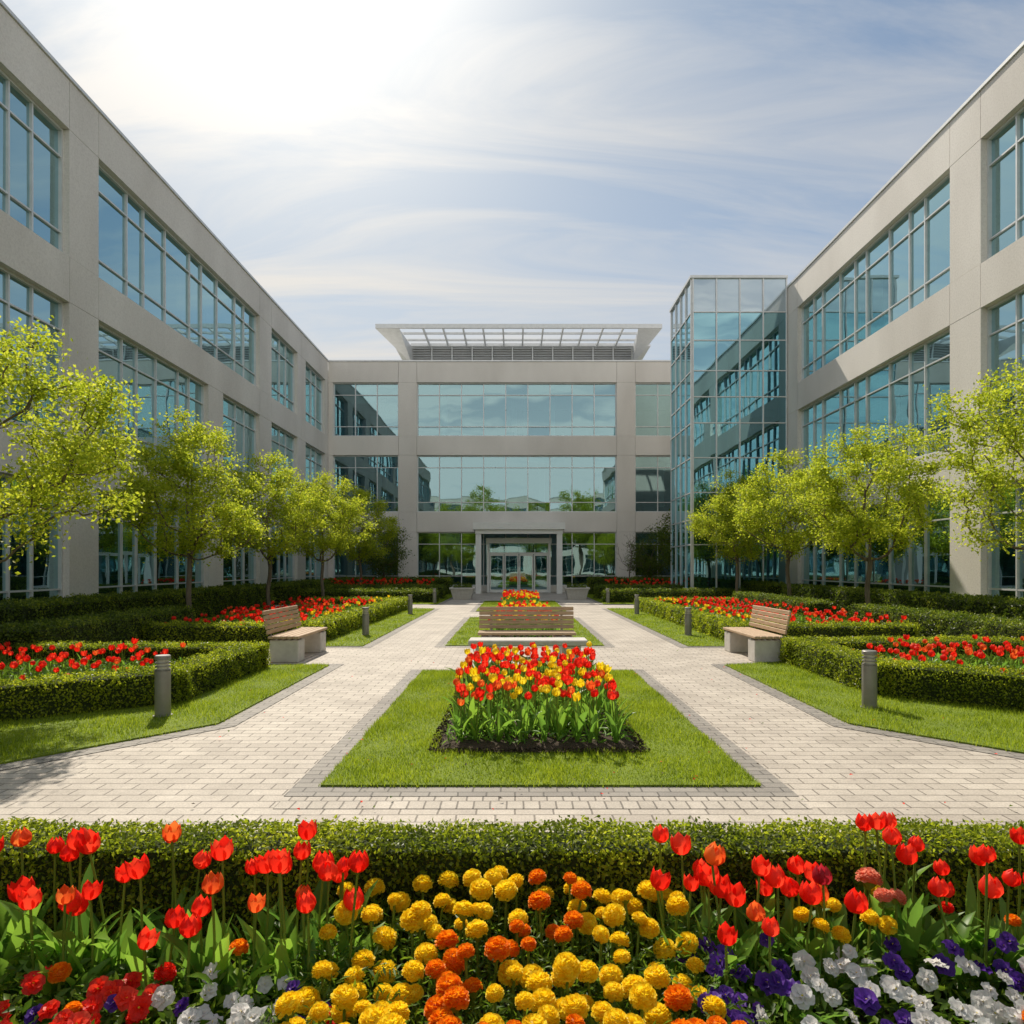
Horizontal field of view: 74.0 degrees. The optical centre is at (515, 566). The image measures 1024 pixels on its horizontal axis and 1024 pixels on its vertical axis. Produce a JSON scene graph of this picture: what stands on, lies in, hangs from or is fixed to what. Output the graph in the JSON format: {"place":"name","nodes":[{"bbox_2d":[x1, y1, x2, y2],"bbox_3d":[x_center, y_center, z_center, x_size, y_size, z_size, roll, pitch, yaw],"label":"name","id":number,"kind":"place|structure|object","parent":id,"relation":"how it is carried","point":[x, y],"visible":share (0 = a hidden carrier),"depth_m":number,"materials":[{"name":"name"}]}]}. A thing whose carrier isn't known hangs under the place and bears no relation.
{"place":"outdoors","nodes":[
{"label":"outdoors","id":0,"kind":"place"},
{"bbox_2d":[0,665,328,763],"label":"lawn","id":1,"kind":"structure","parent":0,"point":[97,744],"depth_m":6.82,"materials":[{"name":"green plant"}]},
{"bbox_2d":[152,654,171,716],"bbox_3d":[-3.740,1.270,7.200,0.195,0.660,0.195,0,0,0],"label":"bollard light","id":2,"kind":"object","parent":1,"relation":"on","point":[162,688],"visible":0.88,"depth_m":7.14,"materials":[{"name":"metal"}]},
{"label":"soil bed","id":3,"kind":"object","parent":1,"relation":"on","visible":0},
{"bbox_2d":[0,315,153,575],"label":"shade tree","id":4,"kind":"object","parent":3,"relation":"on","point":[86,459],"visible":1,"depth_m":7.78,"materials":[{"name":"green plant"}]},
{"bbox_2d":[0,638,198,682],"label":"tulip bed","id":5,"kind":"object","parent":3,"relation":"on","point":[20,665],"visible":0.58,"depth_m":9.14,"materials":[{"name":"red plant"}]},
{"bbox_2d":[0,639,270,721],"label":"boxwood hedge","id":6,"kind":"object","parent":3,"relation":"on","point":[215,665],"visible":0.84,"depth_m":7.72,"materials":[{"name":"green plant"}]},
{"bbox_2d":[141,608,434,646],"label":"lawn","id":7,"kind":"structure","parent":0,"point":[359,641],"depth_m":15.74,"materials":[{"name":"plant"}]},
{"bbox_2d":[0,604,197,665],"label":"tall hedge","id":8,"kind":"object","parent":7,"relation":"on","point":[117,626],"visible":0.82,"depth_m":12.25,"materials":[{"name":"green plant"}]},
{"bbox_2d":[0,582,274,630],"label":"tall hedge","id":9,"kind":"object","parent":7,"relation":"on","point":[211,601],"visible":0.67,"depth_m":17.08,"materials":[{"name":"green plant"}]},
{"bbox_2d":[101,404,271,608],"bbox_3d":[-8.487,-1.241,17.521,3.938,5.801,4.039,0,0,0],"label":"shade tree","id":10,"kind":"object","parent":7,"relation":"on","point":[181,466],"visible":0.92,"depth_m":17.24,"materials":[{"name":"green plant"}]},
{"bbox_2d":[209,448,337,608],"bbox_3d":[-8.588,-1.212,23.352,4.536,5.744,4.349,0,0,21],"label":"shade tree","id":11,"kind":"object","parent":7,"relation":"on","point":[277,489],"visible":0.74,"depth_m":23.20,"materials":[{"name":"green plant"}]},
{"bbox_2d":[362,607,368,635],"bbox_3d":[-3.450,1.270,15.600,0.195,0.660,0.195,0,0,0],"label":"bollard light","id":12,"kind":"object","parent":7,"relation":"on","point":[365,621],"visible":0.88,"depth_m":15.54,"materials":[{"name":"metal"}]},
{"bbox_2d":[408,595,412,613],"bbox_3d":[-3.500,1.270,22.500,0.195,0.660,0.195,0,0,0],"label":"bollard light","id":13,"kind":"object","parent":7,"relation":"on","point":[410,605],"visible":0.9,"depth_m":22.44,"materials":[{"name":"metal"}]},
{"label":"soil bed","id":14,"kind":"object","parent":7,"relation":"on","visible":0},
{"bbox_2d":[138,595,408,644],"bbox_3d":[-5.800,1.327,19.438,3.816,0.556,11.802,0,0,0],"label":"boxwood hedge","id":15,"kind":"object","parent":14,"relation":"on","point":[343,623],"visible":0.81,"depth_m":13.74,"materials":[{"name":"green plant"}]},
{"bbox_2d":[164,595,389,625],"bbox_3d":[-6.247,1.311,19.435,3.615,0.591,10.644,0,0,0],"label":"tulip bed","id":16,"kind":"object","parent":14,"relation":"on","point":[313,609],"visible":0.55,"depth_m":18.78,"materials":[{"name":"red plant"}]},
{"bbox_2d":[0,592,1023,831],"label":"paving","id":17,"kind":"structure","parent":0,"point":[258,766],"depth_m":5.51,"materials":[{"name":"beige stone"}]},
{"bbox_2d":[0,664,342,770],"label":"paving border","id":18,"kind":"object","parent":17,"relation":"on","point":[239,718],"visible":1,"depth_m":6.63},
{"bbox_2d":[262,605,326,662],"bbox_3d":[-3.902,1.167,12.100,0.615,0.858,1.750,0,0,0],"label":"park bench","id":19,"kind":"object","parent":17,"relation":"on","point":[293,645],"visible":0.98,"depth_m":11.59,"materials":[{"name":"wood"}]},
{"bbox_2d":[269,608,440,647],"bbox_3d":[-7.175,1.591,19.500,8.650,0.001,12.400,0,0,0],"label":"paving border","id":20,"kind":"object","parent":17,"relation":"on","point":[378,640],"visible":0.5,"depth_m":16.12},
{"bbox_2d":[296,597,452,604],"bbox_3d":[-7.300,1.591,34.250,8.400,0.001,11.900,0,0,0],"label":"paving border","id":21,"kind":"object","parent":17,"relation":"on","point":[445,601],"visible":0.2,"depth_m":28.40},
{"bbox_2d":[449,580,475,599],"bbox_3d":[-2.600,1.090,33.200,1.200,1.020,1.200,0,0,0],"label":"planter","id":22,"kind":"object","parent":17,"relation":"on","point":[461,592],"visible":1,"depth_m":32.74,"materials":[{"name":"concrete"}]},
{"bbox_2d":[470,601,564,611],"bbox_3d":[0.175,1.591,27.500,3.570,0.001,7.400,0,0,0],"label":"paving border","id":23,"kind":"object","parent":17,"relation":"on","point":[474,609],"visible":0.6,"depth_m":27.67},
{"bbox_2d":[435,617,614,646],"bbox_3d":[0.175,1.591,17.300,3.570,0.001,7.800,0,0,0],"label":"paving border","id":24,"kind":"object","parent":17,"relation":"on","point":[457,627],"visible":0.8,"depth_m":15.43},
{"bbox_2d":[478,607,575,657],"bbox_3d":[0.190,1.167,12.152,1.720,0.858,0.615,0,0,0],"label":"park bench","id":25,"kind":"object","parent":17,"relation":"on","point":[560,611],"visible":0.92,"depth_m":12.36,"materials":[{"name":"wood"}]},
{"bbox_2d":[468,637,587,662],"bbox_3d":[0.190,1.371,10.750,1.860,0.450,0.480,0,0,0],"label":"stone bench","id":26,"kind":"object","parent":17,"relation":"on","point":[573,642],"visible":0.47,"depth_m":10.52,"materials":[{"name":"stone"}]},
{"bbox_2d":[284,669,797,795],"bbox_3d":[0.175,1.591,7.605,3.570,0.001,5.790,0,0,0],"label":"paving border","id":27,"kind":"object","parent":17,"relation":"on","point":[309,781],"visible":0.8,"depth_m":4.89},
{"bbox_2d":[273,797,812,808],"bbox_3d":[0.175,1.592,4.585,3.550,0.001,0.230,0,0,0],"label":"soldier course","id":28,"kind":"object","parent":17,"relation":"on","point":[548,803],"visible":1,"depth_m":4.57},
{"bbox_2d":[563,581,589,599],"bbox_3d":[2.950,1.157,33.200,1.200,0.886,1.200,0,0,0],"label":"planter","id":29,"kind":"object","parent":17,"relation":"on","point":[577,592],"visible":1,"depth_m":32.74,"materials":[{"name":"concrete"}]},
{"bbox_2d":[587,597,633,604],"bbox_3d":[7.800,1.591,34.250,8.600,0.001,11.900,0,0,0],"label":"paving border","id":30,"kind":"object","parent":17,"relation":"on","point":[607,604],"visible":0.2,"depth_m":28.40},
{"bbox_2d":[601,608,724,647],"bbox_3d":[7.660,1.591,19.500,8.880,0.001,12.400,0,0,0],"label":"paving border","id":31,"kind":"object","parent":17,"relation":"on","point":[674,642],"visible":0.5,"depth_m":16.12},
{"bbox_2d":[723,605,790,661],"bbox_3d":[4.253,1.167,12.100,0.615,0.858,1.750,0,0,0],"label":"park bench","id":32,"kind":"object","parent":17,"relation":"on","point":[757,645],"visible":0.94,"depth_m":11.71,"materials":[{"name":"wood"}]},
{"bbox_2d":[711,662,1023,758],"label":"paving border","id":33,"kind":"object","parent":17,"relation":"on","point":[816,713],"visible":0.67,"depth_m":6.89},
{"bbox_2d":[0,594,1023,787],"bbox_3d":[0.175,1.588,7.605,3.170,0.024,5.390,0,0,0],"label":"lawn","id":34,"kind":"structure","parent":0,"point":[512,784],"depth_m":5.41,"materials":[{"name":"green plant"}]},
{"bbox_2d":[434,688,642,751],"bbox_3d":[0.190,1.548,7.550,1.780,0.047,3.600,0,0,0],"label":"soil bed","id":35,"kind":"object","parent":34,"relation":"on","point":[551,741],"visible":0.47,"depth_m":5.86,"materials":[{"name":"brown soil"}]},
{"bbox_2d":[438,641,634,744],"bbox_3d":[0.145,1.278,7.543,1.953,0.607,3.670,0,0,0],"label":"tulip bed","id":36,"kind":"object","parent":35,"relation":"on","point":[552,692],"visible":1,"depth_m":6.31,"materials":[{"name":"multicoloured plant"}]},
{"bbox_2d":[427,678,650,752],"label":"soil crumbs","id":37,"kind":"object","parent":35,"relation":"on","point":[636,741],"visible":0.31,"depth_m":5.80,"materials":[{"name":"brown soil"}]},
{"bbox_2d":[2,0,1023,359],"label":"sky","id":38,"kind":"structure","parent":0,"point":[368,163],"materials":[{"name":"blue"}]},
{"bbox_2d":[477,601,558,610],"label":"lawn","id":39,"kind":"structure","parent":0,"point":[500,601],"depth_m":28.13,"materials":[{"name":"green plant"}]},
{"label":"soil bed","id":40,"kind":"object","parent":39,"relation":"on","visible":0},
{"bbox_2d":[501,589,539,606],"bbox_3d":[0.192,1.285,27.553,1.652,0.619,5.907,0,0,0],"label":"tulip bed","id":41,"kind":"object","parent":40,"relation":"on","point":[510,595],"visible":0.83,"depth_m":26.16,"materials":[{"name":"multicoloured plant"}]},
{"bbox_2d":[445,617,602,645],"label":"lawn","id":42,"kind":"structure","parent":0,"point":[575,626],"depth_m":15.74,"materials":[{"name":"green plant"}]},
{"bbox_2d":[503,628,550,636],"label":"soil bed","id":43,"kind":"object","parent":42,"relation":"on","point":[527,635],"depth_m":14.79,"materials":[{"name":"brown soil"}]},
{"bbox_2d":[488,600,559,636],"bbox_3d":[0.197,1.289,17.389,1.655,0.617,6.027,0,0,0],"label":"tulip bed","id":44,"kind":"object","parent":43,"relation":"on","point":[523,604],"visible":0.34,"depth_m":15.68,"materials":[{"name":"red plant"}]},
{"bbox_2d":[607,608,846,646],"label":"lawn","id":45,"kind":"structure","parent":0,"point":[683,630],"depth_m":16.21,"materials":[{"name":"green plant"}]},
{"bbox_2d":[635,595,638,613],"bbox_3d":[4.000,1.270,22.500,0.195,0.660,0.195,0,0,0],"label":"bollard light","id":46,"kind":"object","parent":45,"relation":"on","point":[636,604],"visible":0.88,"depth_m":22.43,"materials":[{"name":"metal"}]},
{"bbox_2d":[685,607,691,635],"bbox_3d":[3.950,1.270,15.600,0.195,0.660,0.195,0,0,0],"label":"bollard light","id":47,"kind":"object","parent":45,"relation":"on","point":[688,622],"visible":0.89,"depth_m":15.54,"materials":[{"name":"metal"}]},
{"bbox_2d":[731,591,834,619],"bbox_3d":[8.587,1.234,22.450,1.071,0.747,6.683,0,0,0],"label":"tall hedge","id":48,"kind":"object","parent":45,"relation":"on","point":[811,604],"visible":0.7,"depth_m":20.77,"materials":[{"name":"green plant"}]},
{"bbox_2d":[727,448,854,595],"bbox_3d":[9.769,-1.292,24.123,4.473,5.908,4.666,0,0,8],"label":"shade tree","id":49,"kind":"object","parent":45,"relation":"on","point":[791,541],"visible":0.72,"depth_m":23.84,"materials":[{"name":"green plant"}]},
{"bbox_2d":[781,416,950,604],"bbox_3d":[9.697,-1.216,18.850,4.150,5.753,4.446,0,0,-34],"label":"shade tree","id":50,"kind":"object","parent":45,"relation":"on","point":[864,531],"visible":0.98,"depth_m":18.52,"materials":[{"name":"green plant"}]},
{"bbox_2d":[781,583,1023,619],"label":"tall hedge","id":51,"kind":"object","parent":45,"relation":"on","point":[840,596],"visible":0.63,"depth_m":17.68,"materials":[{"name":"green plant"}]},
{"bbox_2d":[847,601,1023,642],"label":"tall hedge","id":52,"kind":"object","parent":45,"relation":"on","point":[932,623],"visible":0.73,"depth_m":13.36,"materials":[{"name":"green plant"}]},
{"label":"soil bed","id":53,"kind":"object","parent":45,"relation":"on","visible":0},
{"bbox_2d":[633,596,921,642],"bbox_3d":[6.236,1.333,19.417,3.936,0.544,11.752,0,0,0],"label":"boxwood hedge","id":54,"kind":"object","parent":53,"relation":"on","point":[709,623],"visible":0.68,"depth_m":13.96,"materials":[{"name":"green plant"}]},
{"bbox_2d":[655,596,906,625],"bbox_3d":[6.670,1.313,19.471,3.653,0.588,10.687,0,0,0],"label":"tulip bed","id":55,"kind":"object","parent":53,"relation":"on","point":[737,610],"visible":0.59,"depth_m":18.39,"materials":[{"name":"red plant"}]},
{"bbox_2d":[726,662,1023,753],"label":"lawn","id":56,"kind":"structure","parent":0,"point":[834,696],"depth_m":7.24,"materials":[{"name":"green plant"}]},
{"bbox_2d":[860,650,878,708],"bbox_3d":[3.950,1.270,7.600,0.195,0.660,0.195,0,0,0],"label":"bollard light","id":57,"kind":"object","parent":56,"relation":"on","point":[869,682],"visible":0.85,"depth_m":7.54,"materials":[{"name":"metal"}]},
{"bbox_2d":[778,634,1023,710],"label":"boxwood hedge","id":58,"kind":"object","parent":56,"relation":"on","point":[839,659],"visible":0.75,"depth_m":8.21,"materials":[{"name":"green plant"}]},
{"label":"soil bed","id":59,"kind":"object","parent":56,"relation":"on","visible":0},
{"bbox_2d":[853,634,1023,673],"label":"tulip bed","id":60,"kind":"object","parent":59,"relation":"on","point":[1015,659],"visible":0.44,"depth_m":9.65,"materials":[{"name":"red plant"}]},
{"bbox_2d":[901,355,1023,562],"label":"shade tree","id":61,"kind":"object","parent":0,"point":[992,481],"visible":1,"depth_m":13.08,"materials":[{"name":"green plant"}]},
{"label":"lawn","id":62,"kind":"structure","parent":0,"visible":0},
{"bbox_2d":[606,588,609,602],"bbox_3d":[3.950,1.270,29.200,0.195,0.660,0.195,0,0,0],"label":"bollard light","id":63,"kind":"object","parent":62,"relation":"on","point":[607,596],"visible":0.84,"depth_m":29.15,"materials":[{"name":"metal"}]},
{"bbox_2d":[586,574,669,593],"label":"tall hedge","id":64,"kind":"object","parent":62,"relation":"on","point":[591,582],"visible":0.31,"depth_m":38.19,"materials":[{"name":"green plant"}]},
{"bbox_2d":[614,533,642,576],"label":"bare sapling","id":65,"kind":"object","parent":62,"relation":"on","point":[629,569],"visible":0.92,"depth_m":39.39,"materials":[{"name":"grey plant"}]},
{"bbox_2d":[593,583,683,598],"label":"tall hedge","id":66,"kind":"object","parent":62,"relation":"on","point":[599,588],"visible":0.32,"depth_m":32.68,"materials":[{"name":"green plant"}]},
{"bbox_2d":[622,525,669,578],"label":"shade tree","id":67,"kind":"object","parent":62,"relation":"on","point":[651,564],"visible":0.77,"depth_m":39.72,"materials":[{"name":"green plant"}]},
{"bbox_2d":[600,587,748,602],"bbox_3d":[6.990,1.230,29.983,6.589,0.777,1.147,0,0,0],"label":"tall hedge","id":68,"kind":"object","parent":62,"relation":"on","point":[622,595],"visible":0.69,"depth_m":29.68,"materials":[{"name":"green plant"}]},
{"bbox_2d":[685,467,785,592],"bbox_3d":[9.328,-1.298,29.135,4.120,5.917,4.017,0,0,-16],"label":"shade tree","id":69,"kind":"object","parent":62,"relation":"on","point":[720,505],"visible":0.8,"depth_m":28.90,"materials":[{"name":"green plant"}]},
{"bbox_2d":[741,580,785,593],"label":"tall hedge","id":70,"kind":"object","parent":62,"relation":"on","point":[767,587],"visible":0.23,"depth_m":28.58,"materials":[{"name":"green plant"}]},
{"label":"soil bed","id":71,"kind":"object","parent":62,"relation":"on","visible":0},
{"bbox_2d":[605,577,670,586],"bbox_3d":[7.535,1.108,35.535,5.984,1.080,2.181,0,0,0],"label":"tulip bed","id":72,"kind":"object","parent":71,"relation":"on","point":[640,581],"visible":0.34,"depth_m":35.58,"materials":[{"name":"red plant"}]},
{"bbox_2d":[646,509,673,574],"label":"shade tree","id":73,"kind":"object","parent":71,"relation":"on","point":[662,539],"visible":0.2,"depth_m":36.01,"materials":[{"name":"green plant"}]},
{"label":"ground","id":74,"kind":"structure","parent":0,"visible":0},
{"bbox_2d":[0,5,1023,597],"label":"concrete walls","id":75,"kind":"structure","parent":74,"relation":"on","point":[958,305],"depth_m":22.76,"materials":[{"name":"beige concrete"}]},
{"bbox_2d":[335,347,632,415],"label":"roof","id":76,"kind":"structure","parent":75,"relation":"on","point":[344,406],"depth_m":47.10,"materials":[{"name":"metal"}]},
{"bbox_2d":[335,385,669,584],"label":"windows","id":77,"kind":"structure","parent":75,"relation":"attached to","point":[538,478],"depth_m":50.50,"materials":[{"name":"blue glass"}]},
{"bbox_2d":[0,0,1023,599],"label":"window frames and metalwork","id":78,"kind":"structure","parent":75,"relation":"attached to","point":[394,334],"depth_m":29.01,"materials":[{"name":"grey metal"}]},
{"bbox_2d":[0,75,1023,605],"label":"window glass","id":79,"kind":"object","parent":78,"relation":"in","point":[112,237],"visible":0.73,"depth_m":23.73,"materials":[{"name":"blue glass"}]},
{"bbox_2d":[8,954,1023,1023],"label":"soil bed","id":80,"kind":"object","parent":74,"relation":"on","point":[404,961],"depth_m":2.48,"materials":[{"name":"brown soil"}]},
{"bbox_2d":[0,819,384,1023],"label":"tulip flowers","id":81,"kind":"object","parent":80,"relation":"on","point":[69,941],"visible":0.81,"depth_m":2.39,"materials":[{"name":"red plant"}]},
{"bbox_2d":[0,814,1023,961],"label":"boxwood hedge","id":82,"kind":"object","parent":80,"relation":"on","point":[606,855],"visible":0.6,"depth_m":2.75,"materials":[{"name":"green plant"}]},
{"bbox_2d":[0,931,1023,1023],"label":"pansy flowers","id":83,"kind":"object","parent":80,"relation":"on","point":[114,996],"visible":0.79,"depth_m":2.17,"materials":[{"name":"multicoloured plant"}]},
{"bbox_2d":[264,865,770,1023],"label":"marigold flowers","id":84,"kind":"object","parent":80,"relation":"on","point":[452,992],"visible":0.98,"depth_m":2.24,"materials":[{"name":"yellow plant"}]},
{"bbox_2d":[47,867,1023,1023],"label":"bedding flowers","id":85,"kind":"object","parent":80,"relation":"on","point":[868,878],"visible":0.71,"depth_m":2.40,"materials":[{"name":"red plant"}]},
{"bbox_2d":[637,811,1023,1023],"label":"tulip flowers","id":86,"kind":"object","parent":80,"relation":"on","point":[919,926],"visible":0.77,"depth_m":2.45,"materials":[{"name":"red plant"}]},
{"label":"lawn","id":87,"kind":"structure","parent":0,"visible":0},
{"bbox_2d":[271,576,347,604],"bbox_3d":[-9.921,1.079,34.742,1.305,1.083,13.642,0,0,0],"label":"tall hedge","id":88,"kind":"object","parent":87,"relation":"on","point":[286,590],"visible":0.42,"depth_m":28.99,"materials":[{"name":"green plant"}]},
{"bbox_2d":[274,470,379,597],"bbox_3d":[-8.346,-1.299,29.396,4.577,5.922,4.272,0,0,-36],"label":"shade tree","id":89,"kind":"object","parent":87,"relation":"on","point":[345,520],"visible":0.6,"depth_m":29.17,"materials":[{"name":"green plant"}]},
{"bbox_2d":[324,486,401,584],"bbox_3d":[-8.371,-1.383,35.880,4.241,6.091,4.135,0,0,29],"label":"shade tree","id":90,"kind":"object","parent":87,"relation":"on","point":[369,545],"visible":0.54,"depth_m":35.73,"materials":[{"name":"green plant"}]},
{"bbox_2d":[297,586,439,602],"bbox_3d":[-6.613,1.241,30.003,6.455,0.753,1.203,0,0,0],"label":"tall hedge","id":91,"kind":"object","parent":87,"relation":"on","point":[421,595],"visible":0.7,"depth_m":29.68,"materials":[{"name":"green plant"}]},
{"bbox_2d":[318,583,446,598],"bbox_3d":[-6.611,1.180,32.988,6.510,0.874,1.216,0,0,0],"label":"tall hedge","id":92,"kind":"object","parent":87,"relation":"on","point":[441,588],"visible":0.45,"depth_m":32.69,"materials":[{"name":"green plant"}]},
{"bbox_2d":[360,517,414,577],"bbox_3d":[-7.604,-0.628,39.703,3.695,4.576,3.830,0,0,0],"label":"shade tree","id":93,"kind":"object","parent":87,"relation":"on","point":[381,568],"visible":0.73,"depth_m":39.37,"materials":[{"name":"green plant"}]},
{"bbox_2d":[342,575,453,593],"bbox_3d":[-6.742,1.062,38.596,6.526,1.120,1.427,0,0,0],"label":"tall hedge","id":94,"kind":"object","parent":87,"relation":"on","point":[447,582],"visible":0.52,"depth_m":38.19,"materials":[{"name":"green plant"}]},
{"bbox_2d":[433,588,435,602],"bbox_3d":[-3.500,1.270,29.200,0.195,0.660,0.195,0,0,0],"label":"bollard light","id":95,"kind":"object","parent":87,"relation":"on","point":[434,594],"visible":0.83,"depth_m":29.13,"materials":[{"name":"metal"}]},
{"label":"soil bed","id":96,"kind":"object","parent":87,"relation":"on","visible":0},
{"bbox_2d":[332,578,433,586],"bbox_3d":[-7.097,1.115,35.525,5.855,1.084,2.139,0,0,0],"label":"tulip bed","id":97,"kind":"object","parent":96,"relation":"on","point":[384,580],"visible":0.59,"depth_m":35.32,"materials":[{"name":"red plant"}]}
]}

